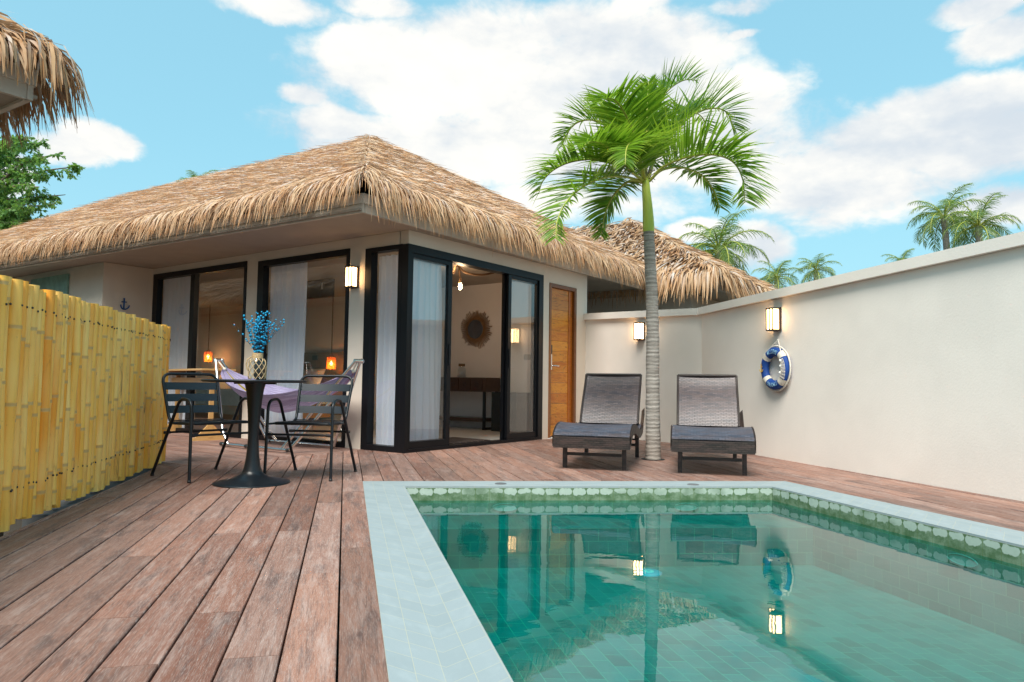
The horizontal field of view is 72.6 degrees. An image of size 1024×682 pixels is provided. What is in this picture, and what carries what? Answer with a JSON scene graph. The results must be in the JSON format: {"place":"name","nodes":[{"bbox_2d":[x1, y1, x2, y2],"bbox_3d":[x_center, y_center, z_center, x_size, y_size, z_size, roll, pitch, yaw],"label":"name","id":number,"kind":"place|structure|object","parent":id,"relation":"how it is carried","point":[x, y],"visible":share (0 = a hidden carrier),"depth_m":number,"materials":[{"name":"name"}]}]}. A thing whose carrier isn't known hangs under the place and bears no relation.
{"place":"outdoors","nodes":[
{"label":"outdoors","id":0,"kind":"place"},
{"bbox_2d":[3,461,362,681],"bbox_3d":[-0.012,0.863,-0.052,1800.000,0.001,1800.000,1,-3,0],"label":"ground","id":1,"kind":"structure","parent":0,"point":[16,525],"depth_m":3.22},
{"bbox_2d":[0,134,85,230],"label":"leafy tree","id":2,"kind":"object","parent":1,"relation":"on","point":[14,210],"visible":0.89,"depth_m":14.56,"materials":[{"name":"green plant"}]},
{"bbox_2d":[0,10,94,150],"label":"neighbour villa","id":3,"kind":"object","parent":1,"relation":"on","point":[31,62],"visible":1,"depth_m":3.99,"materials":[{"name":"beige plant"}]},
{"bbox_2d":[22,468,151,526],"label":"kerb","id":4,"kind":"structure","parent":1,"relation":"on","point":[63,505],"depth_m":4.21,"materials":[{"name":"grey concrete"}]},
{"bbox_2d":[176,169,216,181],"bbox_3d":[-11.021,-1.916,24.213,1.559,8.158,1.633,1,-3,0],"label":"coconut palm","id":5,"kind":"object","parent":1,"relation":"on","point":[194,174],"visible":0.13,"depth_m":24.15,"materials":[{"name":"green plant"}]},
{"bbox_2d":[0,133,661,456],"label":"villa","id":6,"kind":"object","parent":1,"relation":"on","point":[227,240],"visible":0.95,"depth_m":9.09,"materials":[{"name":"beige plant"}]},
{"bbox_2d":[31,274,69,293],"bbox_3d":[-7.048,-0.323,10.566,1.250,1.310,0.024,-2,-4,35],"label":"wall board","id":7,"kind":"object","parent":6,"relation":"attached to","point":[59,283],"depth_m":10.46,"materials":[{"name":"paint"}]},
{"bbox_2d":[120,298,129,309],"bbox_3d":[-5.498,-0.527,9.885,0.052,0.171,0.139,-2,-4,34],"label":"anchor hook","id":8,"kind":"object","parent":6,"relation":"attached to","point":[124,302],"visible":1,"depth_m":9.89,"materials":[{"name":"blue paint"}]},
{"bbox_2d":[162,276,190,427],"bbox_3d":[-4.795,0.159,9.951,0.860,2.165,0.082,-2,-4,35],"label":"curtain","id":9,"kind":"object","parent":6,"relation":"hanging from","point":[176,304],"visible":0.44,"depth_m":9.95,"materials":[{"name":"white fabric"}]},
{"bbox_2d":[152,261,247,437],"bbox_3d":[-4.322,0.129,9.546,2.250,2.260,0.083,-2,-4,35],"label":"window","id":10,"kind":"structure","parent":6,"relation":"in","point":[195,273],"depth_m":9.59,"materials":[{"name":"black metal"}]},
{"bbox_2d":[204,305,211,361],"bbox_3d":[-6.566,-0.166,15.097,0.166,1.228,0.166,1,-3,0],"label":"pendant lamp","id":11,"kind":"object","parent":6,"relation":"hanging from","point":[207,358],"visible":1,"depth_m":15.05,"materials":[{"name":"orange glass"}]},
{"bbox_2d":[194,352,343,419],"bbox_3d":[-4.684,0.792,12.911,3.354,1.230,2.020,-2,-4,35],"label":"bed","id":12,"kind":"object","parent":6,"relation":"on","point":[229,400],"visible":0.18,"depth_m":12.99,"materials":[{"name":"brown wood"}]},
{"bbox_2d":[303,369,325,383],"bbox_3d":[-3.866,0.739,13.260,0.660,0.420,0.244,-2,-4,35],"label":"pillow","id":13,"kind":"object","parent":12,"relation":"on","point":[313,380],"visible":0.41,"depth_m":13.16,"materials":[{"name":"white fabric"}]},
{"bbox_2d":[264,262,307,436],"bbox_3d":[-2.769,0.113,8.557,0.700,2.145,0.082,-2,-4,35],"label":"curtain","id":14,"kind":"object","parent":6,"relation":"hanging from","point":[288,303],"visible":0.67,"depth_m":8.55,"materials":[{"name":"white fabric"}]},
{"bbox_2d":[254,248,349,447],"bbox_3d":[-2.513,0.091,8.300,1.675,2.235,0.083,-2,-4,35],"label":"window","id":15,"kind":"structure","parent":6,"relation":"in","point":[263,266],"depth_m":8.41,"materials":[{"name":"black metal"}]},
{"bbox_2d":[307,278,334,298],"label":"framed picture","id":16,"kind":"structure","parent":6,"relation":"attached to","point":[323,288],"depth_m":10.98,"materials":[{"name":"black"}]},
{"bbox_2d":[327,297,335,368],"bbox_3d":[-3.317,-0.176,12.855,0.166,1.388,0.166,1,-3,0],"label":"pendant lamp","id":17,"kind":"object","parent":6,"relation":"hanging from","point":[331,364],"visible":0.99,"depth_m":12.81,"materials":[{"name":"orange glass"}]},
{"bbox_2d":[344,265,358,288],"bbox_3d":[-1.784,-0.711,7.746,0.125,0.245,0.103,-2,-4,35],"label":"wall lamp","id":18,"kind":"object","parent":6,"relation":"attached to","point":[351,281],"visible":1,"depth_m":7.72,"materials":[{"name":"white metal"}]},
{"bbox_2d":[360,244,401,452],"bbox_3d":[-1.380,0.076,7.528,0.555,2.203,0.098,-2,-4,35],"label":"corner window","id":19,"kind":"structure","parent":6,"relation":"in","point":[371,254],"depth_m":7.60,"materials":[{"name":"black metal"}]},
{"bbox_2d":[376,255,397,444],"bbox_3d":[-1.327,0.100,7.601,0.432,2.095,0.081,-2,-4,35],"label":"curtain","id":20,"kind":"object","parent":6,"relation":"hanging from","point":[386,340],"visible":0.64,"depth_m":7.62,"materials":[{"name":"white fabric"}]},
{"bbox_2d":[410,260,441,440],"bbox_3d":[-0.996,0.133,7.653,0.082,2.045,0.594,-2,-4,37],"label":"curtain","id":21,"kind":"object","parent":6,"relation":"hanging from","point":[426,357],"visible":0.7,"depth_m":7.71,"materials":[{"name":"white fabric"}]},
{"bbox_2d":[439,437,487,443],"bbox_3d":[-0.787,1.231,8.594,0.600,0.012,0.900,-2,-4,37],"label":"doormat","id":22,"kind":"object","parent":6,"relation":"on","point":[453,440],"visible":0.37,"depth_m":8.63,"materials":[{"name":"fabric"}]},
{"bbox_2d":[439,377,499,429],"bbox_3d":[-0.927,0.993,11.259,1.500,0.808,0.409,-2,-4,35],"label":"console table","id":23,"kind":"object","parent":6,"relation":"on","point":[476,384],"visible":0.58,"depth_m":10.87,"materials":[{"name":"brown wood"}]},
{"bbox_2d":[398,243,543,452],"bbox_3d":[-0.396,0.140,8.336,0.130,2.198,2.550,-2,-4,37],"label":"sliding door","id":24,"kind":"structure","parent":6,"relation":"in","point":[410,252],"depth_m":8.00,"materials":[{"name":"black metal"}]},
{"bbox_2d":[452,265,493,290],"bbox_3d":[-0.450,-0.907,9.726,0.089,0.505,1.382,-2,-4,37],"label":"rope chandelier","id":25,"kind":"object","parent":6,"relation":"hanging from","point":[465,272],"visible":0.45,"depth_m":9.39,"materials":[{"name":"brown glass"}]},
{"bbox_2d":[461,310,491,348],"bbox_3d":[-0.589,-0.185,11.368,0.644,0.628,0.030,-2,-4,35],"label":"sunburst mirror","id":26,"kind":"object","parent":6,"relation":"attached to","point":[474,329],"visible":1,"depth_m":11.36,"materials":[{"name":"wicker"}]},
{"bbox_2d":[491,392,529,431],"bbox_3d":[-0.004,1.075,10.585,0.460,0.588,0.420,-2,-4,35],"label":"mini fridge","id":27,"kind":"object","parent":6,"relation":"on","point":[519,411],"visible":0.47,"depth_m":10.45,"materials":[{"name":"black"}]},
{"bbox_2d":[524,354,530,359],"bbox_3d":[0.239,0.249,10.786,0.130,0.084,0.011,-2,-4,35],"label":"switch plate","id":28,"kind":"object","parent":6,"relation":"attached to","point":[527,356],"visible":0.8,"depth_m":10.78,"materials":[{"name":"grey plastic"}]},
{"bbox_2d":[548,283,576,437],"bbox_3d":[0.680,0.276,9.741,0.139,2.105,0.696,-2,-4,37],"label":"wooden door","id":29,"kind":"structure","parent":6,"relation":"in","point":[562,299],"depth_m":9.77,"materials":[{"name":"brown wood"}]},
{"bbox_2d":[584,308,701,442],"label":"back wall","id":30,"kind":"structure","parent":1,"relation":"on","point":[612,345],"depth_m":9.31,"materials":[{"name":"paint"}]},
{"bbox_2d":[633,322,644,340],"bbox_3d":[1.719,-0.133,9.414,0.103,0.245,0.125,4,-5,-40],"label":"wall lamp","id":31,"kind":"object","parent":30,"relation":"attached to","point":[639,332],"visible":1,"depth_m":9.39,"materials":[{"name":"white glass"}]},
{"bbox_2d":[563,217,777,312],"bbox_3d":[1.226,-0.425,15.853,9.828,4.511,6.421,-1,-4,32],"label":"villa","id":32,"kind":"object","parent":1,"relation":"on","point":[690,276],"visible":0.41,"depth_m":12.28,"materials":[{"name":"beige paint"}]},
{"bbox_2d":[680,208,774,274],"bbox_3d":[6.293,-0.917,21.062,2.920,6.253,2.571,1,-3,0],"label":"coconut palm","id":33,"kind":"object","parent":1,"relation":"on","point":[723,252],"visible":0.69,"depth_m":20.84,"materials":[{"name":"green plant"}]},
{"bbox_2d":[751,260,803,288],"bbox_3d":[11.502,-0.390,30.024,2.090,6.415,2.094,-1,-4,32],"label":"coconut palm","id":34,"kind":"object","parent":1,"relation":"on","point":[771,276],"visible":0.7,"depth_m":30.05,"materials":[{"name":"green plant"}]},
{"bbox_2d":[790,253,841,282],"bbox_3d":[14.916,-0.586,34.203,2.269,7.398,2.138,1,-3,0],"label":"coconut palm","id":35,"kind":"object","parent":1,"relation":"on","point":[815,272],"visible":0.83,"depth_m":34.09,"materials":[{"name":"green plant"}]},
{"bbox_2d":[698,231,1023,500],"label":"courtyard wall","id":36,"kind":"structure","parent":1,"relation":"on","point":[910,369],"depth_m":5.69,"materials":[{"name":"paint"}]},
{"bbox_2d":[766,307,781,331],"bbox_3d":[2.715,-0.225,7.237,0.103,0.245,0.125,2,-4,-15],"label":"wall lamp","id":37,"kind":"object","parent":36,"relation":"attached to","point":[773,319],"visible":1,"depth_m":7.20,"materials":[{"name":"white glass"}]},
{"bbox_2d":[759,339,790,391],"bbox_3d":[2.711,0.251,7.192,0.104,0.544,0.478,2,-4,-13],"label":"life ring","id":38,"kind":"object","parent":36,"relation":"hanging from","point":[783,357],"visible":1,"depth_m":7.12,"materials":[{"name":"blue plastic"}]},
{"bbox_2d":[883,248,914,262],"bbox_3d":[20.307,-0.782,36.184,2.102,8.174,2.025,1,-3,0],"label":"coconut palm","id":39,"kind":"object","parent":1,"relation":"on","point":[904,254],"visible":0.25,"depth_m":36.12,"materials":[{"name":"green plant"}]},
{"bbox_2d":[907,183,991,251],"bbox_3d":[16.979,-1.590,27.083,2.872,8.629,2.828,1,-3,0],"label":"coconut palm","id":40,"kind":"object","parent":1,"relation":"on","point":[934,223],"visible":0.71,"depth_m":27.28,"materials":[{"name":"green plant"}]},
{"bbox_2d":[937,192,1021,247],"bbox_3d":[16.888,-1.381,25.091,2.467,7.947,2.534,4,-5,-45],"label":"coconut palm","id":41,"kind":"object","parent":1,"relation":"on","point":[977,228],"visible":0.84,"depth_m":25.18,"materials":[{"name":"green plant"}]},
{"bbox_2d":[0,433,1023,681],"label":"deck","id":42,"kind":"structure","parent":0,"point":[166,573],"depth_m":2.94,"materials":[{"name":"brown wood"}]},
{"bbox_2d":[0,275,170,536],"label":"bamboo fence","id":43,"kind":"object","parent":42,"relation":"on","point":[83,413],"visible":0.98,"depth_m":4.07,"materials":[{"name":"yellow wood"}]},
{"bbox_2d":[150,372,247,482],"bbox_3d":[-2.366,0.640,5.374,0.596,0.792,0.537,-2,-4,38],"label":"armchair","id":44,"kind":"object","parent":42,"relation":"on","point":[191,408],"visible":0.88,"depth_m":5.44,"materials":[{"name":"metal"}]},
{"bbox_2d":[168,368,235,440],"bbox_3d":[-4.266,0.809,9.248,0.440,0.868,2.208,4,-4,-39],"label":"bar table","id":45,"kind":"object","parent":42,"relation":"on","point":[178,378],"visible":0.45,"depth_m":8.50,"materials":[{"name":"brown wood"}]},
{"bbox_2d":[201,379,306,487],"bbox_3d":[-1.871,0.652,5.043,0.728,0.743,0.728,1,-3,0],"label":"pedestal table","id":46,"kind":"object","parent":42,"relation":"on","point":[251,475],"visible":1,"depth_m":4.99,"materials":[{"name":"metal"}]},
{"bbox_2d":[246,353,266,378],"bbox_3d":[-1.849,0.184,5.057,0.132,0.190,0.135,-1,-4,30],"label":"vase","id":47,"kind":"object","parent":46,"relation":"on","point":[257,355],"visible":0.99,"depth_m":5.03,"materials":[{"name":"beige ceramic"}]},
{"bbox_2d":[233,311,284,376],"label":"berry branches","id":48,"kind":"object","parent":47,"relation":"in","point":[256,346],"visible":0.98,"depth_m":5.05,"materials":[{"name":"blue plant"}]},
{"bbox_2d":[214,358,363,451],"bbox_3d":[-2.512,0.671,7.640,2.143,0.980,0.658,-1,-4,33],"label":"hammock stand","id":49,"kind":"object","parent":42,"relation":"on","point":[298,439],"visible":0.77,"depth_m":7.46,"materials":[{"name":"silver metal"}]},
{"bbox_2d":[218,361,357,412],"bbox_3d":[-2.516,0.499,7.647,2.098,0.578,0.641,-1,-4,28],"label":"hammock","id":50,"kind":"object","parent":49,"relation":"hanging from","point":[287,397],"visible":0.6,"depth_m":7.42,"materials":[{"name":"purple fabric"}]},
{"bbox_2d":[263,374,356,481],"bbox_3d":[-1.562,0.658,5.484,0.537,0.792,0.596,0,-3,6],"label":"armchair","id":51,"kind":"object","parent":42,"relation":"on","point":[333,409],"visible":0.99,"depth_m":5.63,"materials":[{"name":"metal"}]},
{"bbox_2d":[552,373,644,470],"bbox_3d":[0.894,0.733,6.739,0.676,0.859,1.627,0,-4,16],"label":"sun lounger","id":52,"kind":"object","parent":42,"relation":"on","point":[610,412],"visible":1,"depth_m":7.06,"materials":[{"name":"plastic"}]},
{"bbox_2d":[522,52,780,460],"bbox_3d":[1.328,-0.885,7.203,2.572,4.254,2.652,1,-3,0],"label":"palm tree","id":53,"kind":"object","parent":42,"relation":"on","point":[637,131],"visible":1,"depth_m":6.88,"materials":[{"name":"green plant"}]},
{"bbox_2d":[670,374,755,475],"bbox_3d":[1.840,0.731,6.500,0.676,0.859,1.627,0,-4,14],"label":"sun lounger","id":54,"kind":"object","parent":42,"relation":"on","point":[710,417],"visible":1,"depth_m":6.82,"materials":[{"name":"fabric"}]},
{"bbox_2d":[0,0,1023,286],"label":"sky","id":55,"kind":"structure","parent":0,"point":[866,110],"materials":[{"name":"blue"}]},
{"bbox_2d":[406,488,1023,681],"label":"pool","id":56,"kind":"structure","parent":0,"point":[761,585],"depth_m":3.92,"materials":[{"name":"teal liquid"}]},
{"bbox_2d":[492,503,517,510],"bbox_3d":[-0.049,1.186,4.969,0.182,0.058,0.006,1,-3,-5],"label":"pool light","id":57,"kind":"object","parent":56,"relation":"attached to","point":[504,507],"visible":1,"depth_m":4.97,"materials":[{"name":"grey"}]},
{"bbox_2d":[635,568,661,576],"bbox_3d":[0.876,1.479,4.464,0.170,0.016,0.170,1,-3,0],"label":"pool light","id":58,"kind":"object","parent":56,"relation":"on","point":[648,572],"visible":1,"depth_m":4.43,"materials":[{"name":"glass"}]},
{"bbox_2d":[674,503,697,510],"bbox_3d":[1.272,1.211,5.083,0.182,0.058,0.006,1,-3,-5],"label":"pool inlet","id":59,"kind":"object","parent":56,"relation":"attached to","point":[686,506],"visible":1,"depth_m":5.08,"materials":[{"name":"grey"}]},
{"bbox_2d":[363,481,1023,681],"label":"pool coping","id":60,"kind":"object","parent":56,"relation":"on","point":[433,629],"visible":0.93,"depth_m":2.71,"materials":[{"name":"grey stone"}]},
{"bbox_2d":[947,553,977,566],"bbox_3d":[2.337,1.137,3.617,0.006,0.058,0.182,2,-4,-15],"label":"underwater pool light","id":61,"kind":"object","parent":56,"relation":"attached to","point":[962,560],"visible":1,"depth_m":3.62,"materials":[{"name":"grey"}]}
]}

